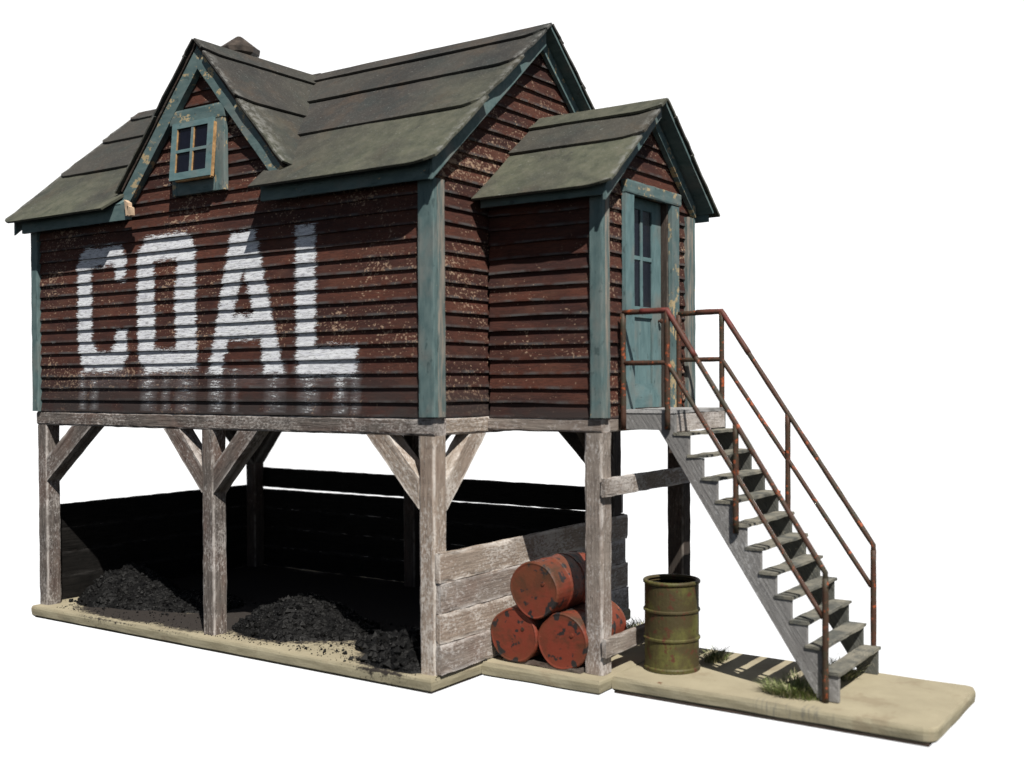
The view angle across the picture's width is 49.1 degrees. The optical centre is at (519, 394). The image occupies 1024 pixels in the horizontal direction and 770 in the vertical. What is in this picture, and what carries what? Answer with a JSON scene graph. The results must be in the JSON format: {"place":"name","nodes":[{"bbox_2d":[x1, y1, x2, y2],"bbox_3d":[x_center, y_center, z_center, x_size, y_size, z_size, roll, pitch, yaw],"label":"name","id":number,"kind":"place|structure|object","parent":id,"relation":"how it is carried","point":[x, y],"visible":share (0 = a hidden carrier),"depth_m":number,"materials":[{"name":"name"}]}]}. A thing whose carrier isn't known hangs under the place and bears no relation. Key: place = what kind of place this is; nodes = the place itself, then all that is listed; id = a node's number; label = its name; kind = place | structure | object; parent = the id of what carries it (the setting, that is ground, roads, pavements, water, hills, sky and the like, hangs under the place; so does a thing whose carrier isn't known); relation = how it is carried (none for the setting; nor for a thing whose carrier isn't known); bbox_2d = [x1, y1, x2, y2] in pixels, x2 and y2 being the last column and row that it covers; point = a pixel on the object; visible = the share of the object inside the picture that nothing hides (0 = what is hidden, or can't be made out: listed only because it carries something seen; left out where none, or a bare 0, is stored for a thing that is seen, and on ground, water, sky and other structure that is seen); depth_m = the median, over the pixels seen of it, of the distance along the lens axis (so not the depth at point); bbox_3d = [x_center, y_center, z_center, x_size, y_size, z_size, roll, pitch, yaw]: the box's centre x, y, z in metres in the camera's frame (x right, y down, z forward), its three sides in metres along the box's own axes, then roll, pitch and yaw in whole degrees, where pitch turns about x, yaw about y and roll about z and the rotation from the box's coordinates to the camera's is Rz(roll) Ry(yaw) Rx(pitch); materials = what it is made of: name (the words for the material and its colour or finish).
{"place":"outdoors","nodes":[
{"label":"outdoors","id":0,"kind":"place"},
{"bbox_2d":[31,565,975,746],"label":"ground","id":1,"kind":"structure","parent":0,"point":[912,711],"depth_m":11.60,"materials":[{"name":"beige concrete"}]},
{"bbox_2d":[70,562,270,621],"bbox_3d":[-4.856,2.572,15.218,2.622,0.511,1.686,0,1,34],"label":"coal pile","id":2,"kind":"object","parent":1,"relation":"on","point":[141,587],"visible":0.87,"depth_m":14.97,"materials":[{"name":"black stone"}]},
{"bbox_2d":[57,598,360,660],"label":"coal crumbs","id":3,"kind":"object","parent":1,"relation":"on","point":[70,600],"visible":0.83,"depth_m":13.21,"materials":[{"name":"black stone"}]},
{"bbox_2d":[229,592,408,652],"bbox_3d":[-2.516,2.623,13.508,2.057,0.424,1.618,0,1,34],"label":"coal pile","id":4,"kind":"object","parent":1,"relation":"on","point":[312,616],"visible":1,"depth_m":13.17,"materials":[{"name":"black stone"}]},
{"bbox_2d":[60,467,628,675],"bbox_3d":[-2.555,2.011,14.825,6.955,1.613,3.934,0,1,34],"label":"coal bin","id":5,"kind":"object","parent":1,"relation":"on","point":[492,547],"visible":0.69,"depth_m":16.05,"materials":[{"name":"grey wood"}]},
{"bbox_2d":[5,22,719,675],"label":"coal house","id":6,"kind":"structure","parent":1,"relation":"on","point":[409,264],"depth_m":12.35,"materials":[{"name":"red wood"}]},
{"bbox_2d":[169,102,228,196],"bbox_3d":[-3.776,-2.858,13.092,0.953,1.004,0.170,0,1,34],"label":"window","id":7,"kind":"structure","parent":6,"relation":"in","point":[199,141],"depth_m":13.02,"materials":[{"name":"teal paint"}]},
{"bbox_2d":[634,197,662,407],"bbox_3d":[1.343,-0.986,12.136,0.112,2.252,0.841,0,1,34],"label":"door","id":8,"kind":"structure","parent":6,"relation":"in","point":[647,214],"depth_m":12.26,"materials":[{"name":"teal paint"}]},
{"bbox_2d":[330,626,486,677],"bbox_3d":[-1.148,2.671,12.218,1.700,0.362,1.400,0,1,34],"label":"coal pile","id":9,"kind":"object","parent":1,"relation":"on","point":[395,650],"visible":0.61,"depth_m":11.77,"materials":[{"name":"black stone"}]},
{"bbox_2d":[491,605,571,661],"bbox_3d":[0.191,2.521,12.157,0.610,0.619,0.922,0,1,34],"label":"red drum","id":10,"kind":"object","parent":1,"relation":"on","point":[514,631],"visible":0.45,"depth_m":11.77,"materials":[{"name":"paint"}]},
{"bbox_2d":[510,551,585,618],"bbox_3d":[0.390,2.015,11.980,0.624,0.611,0.927,0,1,34],"label":"red drum","id":11,"kind":"object","parent":10,"relation":"on","point":[541,588],"visible":0.88,"depth_m":11.64,"materials":[{"name":"paint"}]},
{"bbox_2d":[504,658,585,673],"bbox_3d":[0.255,2.799,11.671,0.959,0.056,0.125,0,1,34],"label":"timber chock","id":12,"kind":"object","parent":1,"relation":"on","point":[578,670],"visible":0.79,"depth_m":11.58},
{"bbox_2d":[538,601,626,668],"bbox_3d":[0.675,2.522,11.855,0.630,0.607,0.932,0,1,34],"label":"red drum","id":13,"kind":"object","parent":1,"relation":"on","point":[563,642],"visible":0.63,"depth_m":11.49,"materials":[{"name":"paint"}]},
{"bbox_2d":[626,616,644,628],"bbox_3d":[1.513,2.708,13.069,0.978,0.188,0.697,0,1,34],"label":"grass tuft","id":14,"kind":"object","parent":1,"relation":"on","point":[630,625],"visible":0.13,"depth_m":13.23,"materials":[{"name":"green plant"}]},
{"bbox_2d":[643,574,700,674],"bbox_3d":[1.572,2.355,11.575,0.589,0.920,0.589,0,1,34],"label":"green drum","id":15,"kind":"object","parent":1,"relation":"on","point":[671,634],"visible":1,"depth_m":11.34,"materials":[{"name":"paint"}]},
{"bbox_2d":[699,646,731,663],"bbox_3d":[2.062,2.752,11.890,0.478,0.122,0.502,0,1,2],"label":"grass tuft","id":16,"kind":"object","parent":1,"relation":"on","point":[713,656],"visible":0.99,"depth_m":11.90,"materials":[{"name":"green plant"}]},
{"bbox_2d":[620,307,880,702],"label":"staircase","id":17,"kind":"structure","parent":1,"relation":"on","point":[821,675],"depth_m":11.14,"materials":[{"name":"grey wood"}]},
{"bbox_2d":[755,675,819,700],"bbox_3d":[2.578,2.752,10.555,0.829,0.150,0.536,0,1,34],"label":"grass tuft","id":18,"kind":"object","parent":1,"relation":"on","point":[787,691],"visible":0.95,"depth_m":10.56,"materials":[{"name":"green plant"}]},
{"bbox_2d":[829,653,866,680],"bbox_3d":[3.170,2.723,11.203,0.730,0.185,0.672,0,1,34],"label":"grass tuft","id":19,"kind":"object","parent":1,"relation":"on","point":[850,674],"visible":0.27,"depth_m":11.15,"materials":[{"name":"green plant"}]},
{"bbox_2d":[0,0,1023,769],"label":"sky","id":20,"kind":"structure","parent":0,"point":[860,162],"materials":[{"name":"white"}]},
{"bbox_2d":[774,667,810,690],"bbox_3d":[2.678,2.745,10.792,0.569,0.157,0.540,0,1,34],"label":"grass tuft","id":21,"kind":"object","parent":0,"point":[797,676],"visible":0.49,"depth_m":10.88,"materials":[{"name":"green plant"}]}
]}

